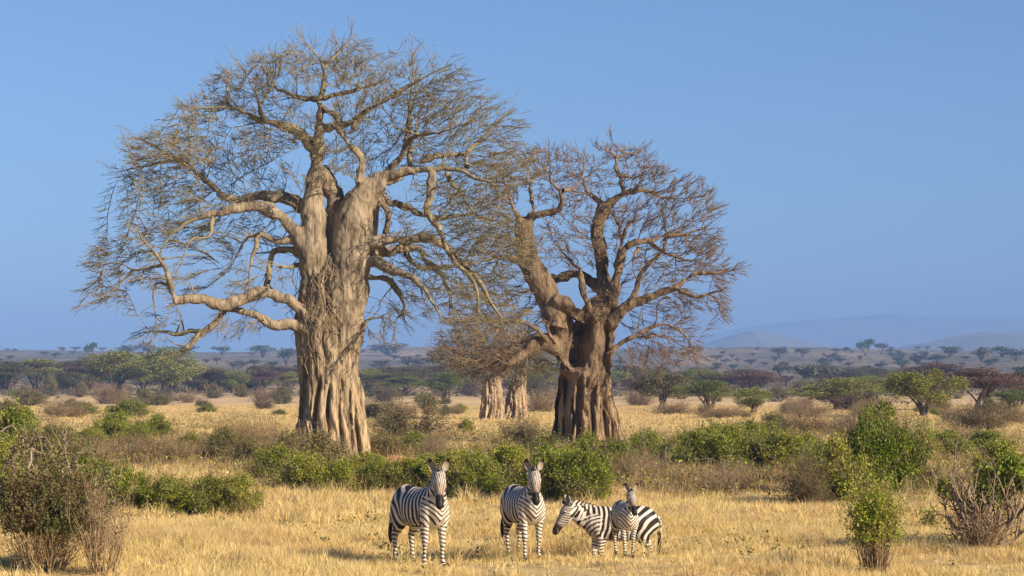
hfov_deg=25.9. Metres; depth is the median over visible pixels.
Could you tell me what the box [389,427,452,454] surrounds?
shrub
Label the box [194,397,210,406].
plain bush
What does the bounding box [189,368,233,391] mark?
acacia tree
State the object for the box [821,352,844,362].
tree
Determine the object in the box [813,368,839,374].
belt tree
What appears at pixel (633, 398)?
shrub
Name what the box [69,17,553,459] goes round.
baobab tree
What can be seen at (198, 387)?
belt tree
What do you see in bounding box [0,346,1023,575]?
ground
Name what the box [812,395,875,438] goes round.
shrub
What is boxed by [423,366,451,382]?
belt tree
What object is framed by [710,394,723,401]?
plain bush
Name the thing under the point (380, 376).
acacia tree
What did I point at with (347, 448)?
shrub
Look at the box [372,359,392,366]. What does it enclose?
tree
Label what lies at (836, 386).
tree
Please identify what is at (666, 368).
belt tree
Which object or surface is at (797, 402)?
plain bush
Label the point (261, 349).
tree
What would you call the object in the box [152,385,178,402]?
shrub
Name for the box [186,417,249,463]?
shrub
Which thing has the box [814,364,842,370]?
belt tree
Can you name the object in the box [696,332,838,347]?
hill
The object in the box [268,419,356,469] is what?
shrub
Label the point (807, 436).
shrub
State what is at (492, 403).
baobab tree
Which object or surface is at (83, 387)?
shrub
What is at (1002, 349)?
tree
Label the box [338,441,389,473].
shrub
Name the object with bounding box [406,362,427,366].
tree
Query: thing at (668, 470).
leafy undergrowth
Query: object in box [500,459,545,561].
zebra
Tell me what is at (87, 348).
tree
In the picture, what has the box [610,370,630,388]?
belt tree
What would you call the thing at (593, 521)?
zebra
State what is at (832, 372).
tree
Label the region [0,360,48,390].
acacia tree
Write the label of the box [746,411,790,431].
shrub
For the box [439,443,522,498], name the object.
shrub
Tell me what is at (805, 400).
plain bush
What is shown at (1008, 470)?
woody shrub
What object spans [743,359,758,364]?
tree
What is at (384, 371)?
belt tree
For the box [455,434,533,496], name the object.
shrub
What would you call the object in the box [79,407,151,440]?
shrub
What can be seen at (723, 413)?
shrub
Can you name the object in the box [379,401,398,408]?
plain bush
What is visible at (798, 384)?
shrub
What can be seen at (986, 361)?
tree
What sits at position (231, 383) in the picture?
acacia tree
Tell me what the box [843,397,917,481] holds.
shrub
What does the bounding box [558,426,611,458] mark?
shrub
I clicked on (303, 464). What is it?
shrub
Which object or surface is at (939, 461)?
dry undergrowth
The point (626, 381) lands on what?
acacia tree
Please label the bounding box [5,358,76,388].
acacia tree
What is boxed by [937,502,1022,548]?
dry shrub
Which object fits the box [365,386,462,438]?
bush
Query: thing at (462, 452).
shrub
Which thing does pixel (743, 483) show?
shrub
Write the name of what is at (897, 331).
mountain
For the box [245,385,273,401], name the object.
shrub
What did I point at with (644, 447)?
dry shrub
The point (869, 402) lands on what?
plain bush
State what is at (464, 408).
shrub
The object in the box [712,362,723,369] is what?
tree
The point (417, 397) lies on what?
plain bush
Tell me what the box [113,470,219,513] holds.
shrub
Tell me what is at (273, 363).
tree
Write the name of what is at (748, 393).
acacia tree
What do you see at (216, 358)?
tree
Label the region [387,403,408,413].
plain bush
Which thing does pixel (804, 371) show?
tree
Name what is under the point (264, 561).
dry grass
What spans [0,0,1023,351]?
sky
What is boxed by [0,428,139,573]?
shrub
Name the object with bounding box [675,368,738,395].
acacia tree
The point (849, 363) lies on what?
tree
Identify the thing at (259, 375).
acacia tree
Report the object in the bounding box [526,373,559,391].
belt tree
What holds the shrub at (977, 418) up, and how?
on the ground at (369, 355)
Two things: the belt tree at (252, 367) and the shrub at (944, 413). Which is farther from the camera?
the belt tree at (252, 367)
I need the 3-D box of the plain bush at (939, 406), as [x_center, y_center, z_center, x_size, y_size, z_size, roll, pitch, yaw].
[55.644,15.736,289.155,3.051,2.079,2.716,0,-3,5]
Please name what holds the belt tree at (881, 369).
on the ground at (369, 355)
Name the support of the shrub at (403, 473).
on the ground at (369, 355)
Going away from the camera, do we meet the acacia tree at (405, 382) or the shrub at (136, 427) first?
the shrub at (136, 427)
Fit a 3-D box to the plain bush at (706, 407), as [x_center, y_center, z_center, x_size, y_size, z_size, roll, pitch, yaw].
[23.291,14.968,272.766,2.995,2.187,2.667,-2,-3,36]
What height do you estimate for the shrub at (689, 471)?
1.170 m
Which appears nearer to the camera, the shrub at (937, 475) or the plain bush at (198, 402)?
the shrub at (937, 475)
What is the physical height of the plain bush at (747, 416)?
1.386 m
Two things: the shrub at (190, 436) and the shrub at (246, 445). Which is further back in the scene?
the shrub at (190, 436)
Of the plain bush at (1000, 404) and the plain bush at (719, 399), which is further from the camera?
the plain bush at (719, 399)
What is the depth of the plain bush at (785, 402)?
327.43 m
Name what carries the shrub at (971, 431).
on the ground at (369, 355)
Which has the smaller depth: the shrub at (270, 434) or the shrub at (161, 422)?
the shrub at (270, 434)
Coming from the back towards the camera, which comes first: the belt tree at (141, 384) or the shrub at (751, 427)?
the belt tree at (141, 384)
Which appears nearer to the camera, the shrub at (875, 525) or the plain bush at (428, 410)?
the shrub at (875, 525)
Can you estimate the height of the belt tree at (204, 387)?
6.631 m
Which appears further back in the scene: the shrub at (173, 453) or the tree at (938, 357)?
the tree at (938, 357)
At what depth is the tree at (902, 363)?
1505.60 m
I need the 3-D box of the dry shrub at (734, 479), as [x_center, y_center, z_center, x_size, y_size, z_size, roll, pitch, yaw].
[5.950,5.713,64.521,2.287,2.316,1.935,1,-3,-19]
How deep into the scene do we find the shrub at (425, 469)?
66.15 m
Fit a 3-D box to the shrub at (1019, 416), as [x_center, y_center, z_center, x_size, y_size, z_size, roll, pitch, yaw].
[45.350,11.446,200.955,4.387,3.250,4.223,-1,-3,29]
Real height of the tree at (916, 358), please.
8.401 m
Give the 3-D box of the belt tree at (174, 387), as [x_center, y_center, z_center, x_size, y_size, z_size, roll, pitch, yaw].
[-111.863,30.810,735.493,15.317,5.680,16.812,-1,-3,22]
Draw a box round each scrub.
[0,345,1023,396]
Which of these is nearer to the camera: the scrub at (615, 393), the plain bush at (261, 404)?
the plain bush at (261, 404)
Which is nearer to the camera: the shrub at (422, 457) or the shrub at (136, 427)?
the shrub at (422, 457)
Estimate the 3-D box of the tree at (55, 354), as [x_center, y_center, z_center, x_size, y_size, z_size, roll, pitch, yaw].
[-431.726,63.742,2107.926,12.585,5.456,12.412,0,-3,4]
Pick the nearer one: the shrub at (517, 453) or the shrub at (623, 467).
the shrub at (517, 453)
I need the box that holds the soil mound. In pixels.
[386,455,414,462]
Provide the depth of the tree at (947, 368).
721.34 m
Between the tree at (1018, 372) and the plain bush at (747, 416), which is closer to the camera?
the plain bush at (747, 416)
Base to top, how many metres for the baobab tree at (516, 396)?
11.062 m
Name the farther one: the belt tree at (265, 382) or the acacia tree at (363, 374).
the belt tree at (265, 382)
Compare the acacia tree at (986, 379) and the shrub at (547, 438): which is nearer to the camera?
the shrub at (547, 438)
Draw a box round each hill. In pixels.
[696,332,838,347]
[897,332,1023,351]
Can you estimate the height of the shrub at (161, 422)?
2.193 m
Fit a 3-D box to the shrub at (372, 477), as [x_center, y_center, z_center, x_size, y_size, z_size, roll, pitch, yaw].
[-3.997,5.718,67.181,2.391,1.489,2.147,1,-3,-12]
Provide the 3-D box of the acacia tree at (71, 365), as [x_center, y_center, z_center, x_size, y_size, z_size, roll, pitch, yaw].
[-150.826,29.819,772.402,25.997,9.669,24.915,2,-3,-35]
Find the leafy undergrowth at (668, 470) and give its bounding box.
[1,410,1023,504]
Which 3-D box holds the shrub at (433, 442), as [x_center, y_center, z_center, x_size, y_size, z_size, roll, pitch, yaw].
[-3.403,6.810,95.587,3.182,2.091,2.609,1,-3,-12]
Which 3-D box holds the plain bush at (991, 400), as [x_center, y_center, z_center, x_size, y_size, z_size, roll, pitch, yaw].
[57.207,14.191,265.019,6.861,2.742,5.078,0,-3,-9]
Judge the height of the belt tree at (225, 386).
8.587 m
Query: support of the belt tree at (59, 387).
on the ground at (369, 355)
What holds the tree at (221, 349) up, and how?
on the ground at (369, 355)
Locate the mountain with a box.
[667,315,1023,348]
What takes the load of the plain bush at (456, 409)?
on the ground at (369, 355)
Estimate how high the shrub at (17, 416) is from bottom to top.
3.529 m
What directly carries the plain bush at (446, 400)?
on the ground at (369, 355)
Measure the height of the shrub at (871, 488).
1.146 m
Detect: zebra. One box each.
[388,458,449,566]
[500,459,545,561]
[552,494,661,557]
[610,483,638,557]
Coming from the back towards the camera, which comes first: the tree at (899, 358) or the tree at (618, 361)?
the tree at (618, 361)
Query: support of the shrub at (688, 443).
on the ground at (369, 355)
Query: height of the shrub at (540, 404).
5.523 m
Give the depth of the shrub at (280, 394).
478.64 m
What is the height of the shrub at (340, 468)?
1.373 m
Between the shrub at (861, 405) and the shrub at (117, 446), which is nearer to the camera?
the shrub at (117, 446)
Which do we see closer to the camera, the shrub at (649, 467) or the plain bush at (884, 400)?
the shrub at (649, 467)
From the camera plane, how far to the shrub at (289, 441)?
81.82 m
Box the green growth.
[0,468,1023,575]
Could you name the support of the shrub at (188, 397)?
on the ground at (369, 355)
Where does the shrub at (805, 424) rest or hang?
on the ground at (369, 355)
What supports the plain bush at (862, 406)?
on the ground at (369, 355)
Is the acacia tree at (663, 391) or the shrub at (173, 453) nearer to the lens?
the shrub at (173, 453)
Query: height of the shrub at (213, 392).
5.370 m
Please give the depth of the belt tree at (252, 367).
840.06 m
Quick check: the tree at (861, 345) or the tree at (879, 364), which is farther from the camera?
the tree at (861, 345)
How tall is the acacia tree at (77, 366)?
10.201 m
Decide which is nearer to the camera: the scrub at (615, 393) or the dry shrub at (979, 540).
the dry shrub at (979, 540)
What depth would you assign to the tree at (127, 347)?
2202.61 m
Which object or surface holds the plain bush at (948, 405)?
on the ground at (369, 355)
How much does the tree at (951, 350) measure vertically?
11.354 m
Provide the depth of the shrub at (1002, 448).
68.80 m
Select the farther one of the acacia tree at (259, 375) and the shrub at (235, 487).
the acacia tree at (259, 375)
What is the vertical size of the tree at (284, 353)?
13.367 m
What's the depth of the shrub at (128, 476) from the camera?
55.40 m
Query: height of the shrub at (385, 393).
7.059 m
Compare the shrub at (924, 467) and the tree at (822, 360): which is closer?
the shrub at (924, 467)
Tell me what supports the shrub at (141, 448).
on the ground at (369, 355)
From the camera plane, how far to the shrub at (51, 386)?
622.64 m
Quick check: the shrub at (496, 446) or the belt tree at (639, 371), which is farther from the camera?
the belt tree at (639, 371)
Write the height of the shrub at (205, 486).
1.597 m
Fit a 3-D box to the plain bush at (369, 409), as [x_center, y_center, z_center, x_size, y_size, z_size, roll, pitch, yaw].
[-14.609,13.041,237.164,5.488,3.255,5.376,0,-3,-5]
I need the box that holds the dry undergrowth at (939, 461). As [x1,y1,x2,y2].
[7,408,1023,509]
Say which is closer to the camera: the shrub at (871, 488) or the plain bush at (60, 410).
the shrub at (871, 488)
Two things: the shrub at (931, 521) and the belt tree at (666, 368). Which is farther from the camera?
the belt tree at (666, 368)
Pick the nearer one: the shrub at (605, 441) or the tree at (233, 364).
the shrub at (605, 441)
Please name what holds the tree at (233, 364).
on the ground at (369, 355)
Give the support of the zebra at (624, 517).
on the ground at (369, 355)
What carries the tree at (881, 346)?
on the ground at (369, 355)
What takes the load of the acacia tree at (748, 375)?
on the ground at (369, 355)
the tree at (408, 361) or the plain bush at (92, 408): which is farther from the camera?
the tree at (408, 361)
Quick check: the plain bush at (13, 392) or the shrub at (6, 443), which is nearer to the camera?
the shrub at (6, 443)
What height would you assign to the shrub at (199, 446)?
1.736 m
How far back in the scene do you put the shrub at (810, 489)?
60.12 m
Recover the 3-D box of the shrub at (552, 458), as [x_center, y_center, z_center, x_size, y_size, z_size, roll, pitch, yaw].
[0.921,5.014,61.384,2.838,2.586,2.281,-1,-3,22]
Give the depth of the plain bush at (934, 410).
265.07 m
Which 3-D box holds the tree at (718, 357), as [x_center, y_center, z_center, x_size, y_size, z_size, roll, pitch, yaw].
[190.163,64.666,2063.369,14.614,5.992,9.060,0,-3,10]
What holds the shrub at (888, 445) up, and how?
on the ground at (369, 355)
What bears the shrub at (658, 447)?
on the ground at (369, 355)
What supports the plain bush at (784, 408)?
on the ground at (369, 355)
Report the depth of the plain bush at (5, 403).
311.12 m
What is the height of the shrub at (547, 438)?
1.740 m
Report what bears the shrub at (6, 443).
on the ground at (369, 355)
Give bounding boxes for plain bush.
[0,398,23,410]
[6,390,18,395]
[36,396,94,417]
[55,398,79,406]
[64,400,100,414]
[90,395,163,417]
[121,392,147,404]
[142,393,182,405]
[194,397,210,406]
[196,401,219,412]
[250,396,276,408]
[271,408,287,414]
[365,397,391,417]
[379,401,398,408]
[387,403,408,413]
[401,401,421,414]
[414,394,424,401]
[420,404,435,414]
[438,396,452,403]
[447,403,463,414]
[694,403,712,413]
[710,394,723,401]
[738,410,752,417]
[768,401,802,413]
[774,399,797,407]
[780,395,824,411]
[796,395,814,404]
[852,398,878,414]
[859,395,879,405]
[877,396,893,405]
[912,405,934,411]
[923,399,956,410]
[929,407,946,414]
[933,404,949,410]
[952,394,963,398]
[970,397,1013,413]
[985,398,1021,408]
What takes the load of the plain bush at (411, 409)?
on the ground at (369, 355)
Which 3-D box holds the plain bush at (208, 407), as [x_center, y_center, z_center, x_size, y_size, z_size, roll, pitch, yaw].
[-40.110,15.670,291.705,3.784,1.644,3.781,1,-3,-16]
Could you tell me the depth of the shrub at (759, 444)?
80.25 m
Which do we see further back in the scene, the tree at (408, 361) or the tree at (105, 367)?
the tree at (408, 361)
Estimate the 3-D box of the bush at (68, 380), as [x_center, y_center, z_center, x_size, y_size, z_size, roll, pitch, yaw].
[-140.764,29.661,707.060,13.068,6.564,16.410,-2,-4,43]
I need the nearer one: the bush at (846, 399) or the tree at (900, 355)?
the bush at (846, 399)
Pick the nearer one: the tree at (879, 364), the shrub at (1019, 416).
the shrub at (1019, 416)
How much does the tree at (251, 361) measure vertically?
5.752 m
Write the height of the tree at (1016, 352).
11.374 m
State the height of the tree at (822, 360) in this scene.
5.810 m
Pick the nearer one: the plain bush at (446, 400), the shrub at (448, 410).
the shrub at (448, 410)
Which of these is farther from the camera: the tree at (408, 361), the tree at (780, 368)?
the tree at (408, 361)
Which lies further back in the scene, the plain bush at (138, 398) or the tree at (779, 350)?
the tree at (779, 350)
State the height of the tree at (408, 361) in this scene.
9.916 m
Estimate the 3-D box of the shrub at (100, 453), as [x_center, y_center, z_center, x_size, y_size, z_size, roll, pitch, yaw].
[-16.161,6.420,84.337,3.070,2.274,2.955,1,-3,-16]
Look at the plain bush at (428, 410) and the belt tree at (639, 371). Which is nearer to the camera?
the plain bush at (428, 410)
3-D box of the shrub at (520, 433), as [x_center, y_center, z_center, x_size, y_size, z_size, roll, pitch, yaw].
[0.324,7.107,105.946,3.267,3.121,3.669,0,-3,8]
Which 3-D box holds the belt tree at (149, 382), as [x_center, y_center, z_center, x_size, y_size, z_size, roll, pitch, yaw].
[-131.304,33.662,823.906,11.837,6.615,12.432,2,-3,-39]
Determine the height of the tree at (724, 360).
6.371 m
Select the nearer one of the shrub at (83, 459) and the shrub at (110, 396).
the shrub at (83, 459)
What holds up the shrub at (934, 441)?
on the ground at (369, 355)
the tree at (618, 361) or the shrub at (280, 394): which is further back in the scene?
the tree at (618, 361)
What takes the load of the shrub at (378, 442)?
on the ground at (369, 355)
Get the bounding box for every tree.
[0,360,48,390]
[0,374,20,389]
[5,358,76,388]
[33,368,75,388]
[36,360,87,387]
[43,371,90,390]
[49,352,62,357]
[60,359,117,389]
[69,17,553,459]
[76,372,108,389]
[79,348,153,391]
[83,342,99,358]
[106,376,117,388]
[117,344,135,352]
[127,372,158,388]
[129,346,209,394]
[131,340,155,358]
[142,379,160,384]
[149,375,186,389]
[170,345,201,356]
[179,367,208,391]
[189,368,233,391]
[191,375,222,390]
[197,379,224,390]
[210,345,231,355]
[212,357,223,363]
[215,377,246,389]
[219,369,250,392]
[228,359,249,368]
[228,362,239,369]
[236,368,282,391]
[241,369,256,387]
[245,345,277,356]
[245,364,280,370]
[246,377,281,390]
[248,359,259,364]
[265,365,298,388]
[266,361,277,365]
[276,347,296,364]
[276,371,298,391]
[359,368,393,391]
[361,373,420,387]
[364,366,403,388]
[364,376,437,395]
[366,343,408,355]
[368,362,389,367]
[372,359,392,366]
[382,366,445,388]
[396,355,428,364]
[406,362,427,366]
[417,371,471,397]
[419,310,542,419]
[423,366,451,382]
[431,124,752,444]
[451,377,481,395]
[474,371,511,382]
[483,370,520,389]
[496,325,560,419]
[526,365,559,396]
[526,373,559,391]
[526,380,557,401]
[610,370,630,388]
[612,359,625,365]
[617,377,646,395]
[622,367,662,379]
[626,369,695,407]
[654,366,671,373]
[669,379,745,408]
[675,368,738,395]
[679,366,708,372]
[707,368,791,390]
[709,355,724,360]
[709,365,718,370]
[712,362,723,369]
[720,358,732,364]
[726,379,756,387]
[727,364,739,369]
[728,386,776,412]
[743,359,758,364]
[754,375,775,388]
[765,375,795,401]
[769,346,788,357]
[772,364,788,375]
[778,361,790,365]
[779,374,797,384]
[786,377,889,409]
[794,364,818,383]
[795,347,811,356]
[813,358,829,363]
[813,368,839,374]
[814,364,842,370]
[814,374,838,387]
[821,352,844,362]
[823,368,847,377]
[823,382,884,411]
[828,375,889,393]
[835,367,870,377]
[842,361,854,366]
[855,339,877,355]
[857,366,871,371]
[859,373,896,388]
[865,370,887,374]
[868,367,893,374]
[871,361,966,388]
[873,361,888,368]
[875,341,889,353]
[880,368,971,416]
[892,357,907,360]
[892,360,909,368]
[896,353,905,357]
[908,354,927,364]
[927,354,951,361]
[938,346,962,357]
[940,366,1023,409]
[971,347,992,360]
[981,359,994,364]
[989,358,999,364]
[989,388,1023,410]
[990,346,1010,356]
[1001,348,1023,361]
[1003,370,1023,404]
[1010,366,1023,371]
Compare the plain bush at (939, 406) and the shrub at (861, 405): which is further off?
the plain bush at (939, 406)
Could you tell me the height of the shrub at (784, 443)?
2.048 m
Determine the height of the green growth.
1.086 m
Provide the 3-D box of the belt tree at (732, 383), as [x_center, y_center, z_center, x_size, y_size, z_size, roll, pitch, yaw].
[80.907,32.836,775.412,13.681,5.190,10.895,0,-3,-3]
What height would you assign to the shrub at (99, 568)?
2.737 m
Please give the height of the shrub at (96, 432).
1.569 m
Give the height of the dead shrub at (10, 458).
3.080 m
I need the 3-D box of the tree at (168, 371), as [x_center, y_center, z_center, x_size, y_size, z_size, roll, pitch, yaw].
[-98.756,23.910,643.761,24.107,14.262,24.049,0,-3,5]
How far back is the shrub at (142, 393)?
442.66 m
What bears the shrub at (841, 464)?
on the ground at (369, 355)
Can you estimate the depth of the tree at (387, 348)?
2521.20 m
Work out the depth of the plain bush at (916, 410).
294.68 m
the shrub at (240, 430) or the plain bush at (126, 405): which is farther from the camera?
the plain bush at (126, 405)
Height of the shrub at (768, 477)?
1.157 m
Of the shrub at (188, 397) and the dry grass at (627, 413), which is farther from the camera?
the shrub at (188, 397)
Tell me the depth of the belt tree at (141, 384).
734.57 m
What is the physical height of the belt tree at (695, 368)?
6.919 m
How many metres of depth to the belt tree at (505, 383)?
753.92 m
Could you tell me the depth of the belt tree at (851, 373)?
857.15 m
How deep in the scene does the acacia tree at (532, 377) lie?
589.75 m
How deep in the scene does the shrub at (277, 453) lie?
70.51 m
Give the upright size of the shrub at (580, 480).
1.993 m
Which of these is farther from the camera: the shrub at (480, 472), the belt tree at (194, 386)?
the belt tree at (194, 386)
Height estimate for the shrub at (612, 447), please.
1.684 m
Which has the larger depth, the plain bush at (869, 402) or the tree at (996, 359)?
the tree at (996, 359)
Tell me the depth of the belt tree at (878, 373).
908.73 m
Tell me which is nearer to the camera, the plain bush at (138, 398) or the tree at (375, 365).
the plain bush at (138, 398)
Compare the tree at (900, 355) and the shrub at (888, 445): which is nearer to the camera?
the shrub at (888, 445)
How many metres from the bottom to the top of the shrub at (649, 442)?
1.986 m
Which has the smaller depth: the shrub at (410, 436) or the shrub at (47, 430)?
the shrub at (47, 430)
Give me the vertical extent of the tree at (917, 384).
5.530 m
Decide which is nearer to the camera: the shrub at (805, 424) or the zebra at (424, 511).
the zebra at (424, 511)
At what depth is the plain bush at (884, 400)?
346.87 m
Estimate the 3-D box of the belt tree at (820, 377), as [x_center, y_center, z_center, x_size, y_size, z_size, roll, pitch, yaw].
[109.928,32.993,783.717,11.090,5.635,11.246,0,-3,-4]
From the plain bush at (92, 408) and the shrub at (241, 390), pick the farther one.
the shrub at (241, 390)
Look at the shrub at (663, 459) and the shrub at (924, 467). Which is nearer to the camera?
the shrub at (924, 467)
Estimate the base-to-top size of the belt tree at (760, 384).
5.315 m
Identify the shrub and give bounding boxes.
[0,393,60,460]
[0,414,36,497]
[0,419,130,523]
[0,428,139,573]
[5,387,54,405]
[16,383,30,396]
[17,412,103,467]
[38,373,62,395]
[52,431,125,464]
[57,441,130,500]
[63,461,137,575]
[71,381,89,396]
[72,425,109,443]
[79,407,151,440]
[86,432,145,458]
[87,379,131,403]
[91,457,164,510]
[110,428,180,462]
[112,416,156,443]
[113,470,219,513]
[127,385,155,404]
[142,409,184,437]
[151,430,206,464]
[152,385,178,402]
[171,430,206,447]
[172,463,240,514]
[174,389,200,402]
[176,434,242,459]
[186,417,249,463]
[199,382,224,398]
[211,468,276,514]
[214,430,267,467]
[223,408,273,443]
[225,437,300,482]
[232,382,251,396]
[244,409,303,447]
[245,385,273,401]
[252,438,360,490]
[263,427,304,463]
[268,383,293,403]
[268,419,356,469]
[298,453,369,491]
[322,417,362,462]
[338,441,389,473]
[342,454,418,492]
[364,380,404,401]
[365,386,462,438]
[370,427,419,457]
[372,444,430,493]
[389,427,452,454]
[399,447,438,470]
[401,422,468,456]
[408,444,469,496]
[415,392,443,409]
[434,443,492,469]
[436,403,452,415]
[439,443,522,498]
[454,402,466,413]
[455,416,478,432]
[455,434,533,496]
[479,435,522,453]
[488,405,547,452]
[494,425,584,500]
[523,430,573,454]
[526,382,557,411]
[536,438,626,501]
[553,433,600,473]
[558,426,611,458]
[586,436,651,471]
[589,431,651,461]
[603,425,685,481]
[604,444,658,483]
[617,387,658,405]
[619,450,694,486]
[623,425,668,460]
[642,397,697,414]
[645,426,694,462]
[650,454,678,468]
[658,415,720,470]
[664,415,745,443]
[664,461,727,488]
[678,416,787,472]
[685,446,756,496]
[687,402,763,417]
[693,464,764,491]
[731,420,819,468]
[734,404,790,440]
[740,458,786,482]
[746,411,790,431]
[750,426,817,472]
[760,403,857,434]
[774,397,838,417]
[783,429,839,503]
[785,427,828,458]
[787,425,879,502]
[790,380,810,391]
[800,379,957,494]
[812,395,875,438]
[837,462,916,575]
[842,397,906,417]
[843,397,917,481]
[859,477,886,496]
[892,453,941,494]
[908,421,949,460]
[915,504,943,526]
[925,418,1023,549]
[928,468,964,492]
[929,402,970,421]
[931,420,983,459]
[935,393,1022,430]
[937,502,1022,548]
[945,431,1023,486]
[949,422,989,436]
[959,426,1023,457]
[995,400,1023,422]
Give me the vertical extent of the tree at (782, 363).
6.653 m
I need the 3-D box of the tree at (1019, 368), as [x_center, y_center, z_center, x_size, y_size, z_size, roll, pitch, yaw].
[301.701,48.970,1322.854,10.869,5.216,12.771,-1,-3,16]
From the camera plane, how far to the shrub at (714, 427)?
87.48 m
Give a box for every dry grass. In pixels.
[0,403,1023,459]
[0,504,1023,575]
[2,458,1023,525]
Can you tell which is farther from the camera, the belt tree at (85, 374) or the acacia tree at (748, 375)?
the belt tree at (85, 374)
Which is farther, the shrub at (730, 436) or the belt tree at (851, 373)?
the belt tree at (851, 373)
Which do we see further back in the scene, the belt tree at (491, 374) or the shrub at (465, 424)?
the belt tree at (491, 374)
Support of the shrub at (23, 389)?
on the ground at (369, 355)
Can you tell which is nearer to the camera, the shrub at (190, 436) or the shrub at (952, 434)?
the shrub at (952, 434)
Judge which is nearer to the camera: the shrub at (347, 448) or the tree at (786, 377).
the shrub at (347, 448)
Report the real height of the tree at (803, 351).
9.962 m
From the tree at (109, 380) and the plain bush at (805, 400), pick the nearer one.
the plain bush at (805, 400)
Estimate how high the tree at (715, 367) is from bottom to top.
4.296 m
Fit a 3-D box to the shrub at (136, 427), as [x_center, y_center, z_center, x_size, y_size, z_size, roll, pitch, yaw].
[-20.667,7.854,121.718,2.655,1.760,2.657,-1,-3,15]
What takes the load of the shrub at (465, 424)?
on the ground at (369, 355)
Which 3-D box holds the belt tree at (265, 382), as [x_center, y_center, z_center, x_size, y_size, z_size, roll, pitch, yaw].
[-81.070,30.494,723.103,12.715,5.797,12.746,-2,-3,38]
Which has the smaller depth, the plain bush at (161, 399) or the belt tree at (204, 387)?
the plain bush at (161, 399)
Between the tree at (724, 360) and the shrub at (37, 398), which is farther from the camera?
the tree at (724, 360)
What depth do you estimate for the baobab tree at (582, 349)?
123.12 m
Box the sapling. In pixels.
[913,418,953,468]
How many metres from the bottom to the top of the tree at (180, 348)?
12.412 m
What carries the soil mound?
on the ground at (369, 355)
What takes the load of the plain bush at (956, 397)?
on the ground at (369, 355)
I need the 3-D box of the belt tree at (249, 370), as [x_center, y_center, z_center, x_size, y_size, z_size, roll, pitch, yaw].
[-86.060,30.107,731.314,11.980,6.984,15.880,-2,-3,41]
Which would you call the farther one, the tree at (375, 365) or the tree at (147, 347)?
the tree at (147, 347)
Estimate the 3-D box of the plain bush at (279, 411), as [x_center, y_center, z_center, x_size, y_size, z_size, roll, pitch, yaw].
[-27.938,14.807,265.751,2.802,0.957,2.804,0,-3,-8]
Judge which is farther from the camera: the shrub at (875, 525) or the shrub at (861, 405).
the shrub at (861, 405)
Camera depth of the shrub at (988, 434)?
100.04 m
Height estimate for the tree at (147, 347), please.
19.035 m
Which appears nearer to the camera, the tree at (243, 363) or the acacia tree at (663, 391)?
the acacia tree at (663, 391)
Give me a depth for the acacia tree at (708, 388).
294.98 m
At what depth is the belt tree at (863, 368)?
966.94 m
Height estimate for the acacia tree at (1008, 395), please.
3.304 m
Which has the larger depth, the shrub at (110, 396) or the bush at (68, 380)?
the bush at (68, 380)
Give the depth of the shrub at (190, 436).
109.01 m
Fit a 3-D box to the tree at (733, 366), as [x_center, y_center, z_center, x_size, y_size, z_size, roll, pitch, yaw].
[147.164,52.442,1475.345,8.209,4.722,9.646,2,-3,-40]
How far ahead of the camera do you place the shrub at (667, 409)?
271.68 m
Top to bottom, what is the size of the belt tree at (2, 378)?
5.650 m
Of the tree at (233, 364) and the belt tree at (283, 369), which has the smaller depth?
the belt tree at (283, 369)
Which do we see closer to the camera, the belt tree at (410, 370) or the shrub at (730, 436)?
the shrub at (730, 436)
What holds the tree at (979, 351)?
on the ground at (369, 355)
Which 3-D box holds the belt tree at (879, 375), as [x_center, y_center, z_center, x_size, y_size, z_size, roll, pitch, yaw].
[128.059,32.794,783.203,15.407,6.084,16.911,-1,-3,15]
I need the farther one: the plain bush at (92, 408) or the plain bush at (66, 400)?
the plain bush at (66, 400)
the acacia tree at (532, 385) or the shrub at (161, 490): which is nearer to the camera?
the shrub at (161, 490)
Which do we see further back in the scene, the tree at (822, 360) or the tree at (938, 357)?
the tree at (822, 360)
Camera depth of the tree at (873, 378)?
600.29 m
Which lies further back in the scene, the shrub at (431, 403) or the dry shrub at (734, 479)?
the shrub at (431, 403)
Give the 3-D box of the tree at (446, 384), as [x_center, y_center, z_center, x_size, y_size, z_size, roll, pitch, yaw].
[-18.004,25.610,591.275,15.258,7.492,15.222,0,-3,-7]
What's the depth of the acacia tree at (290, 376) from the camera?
690.48 m

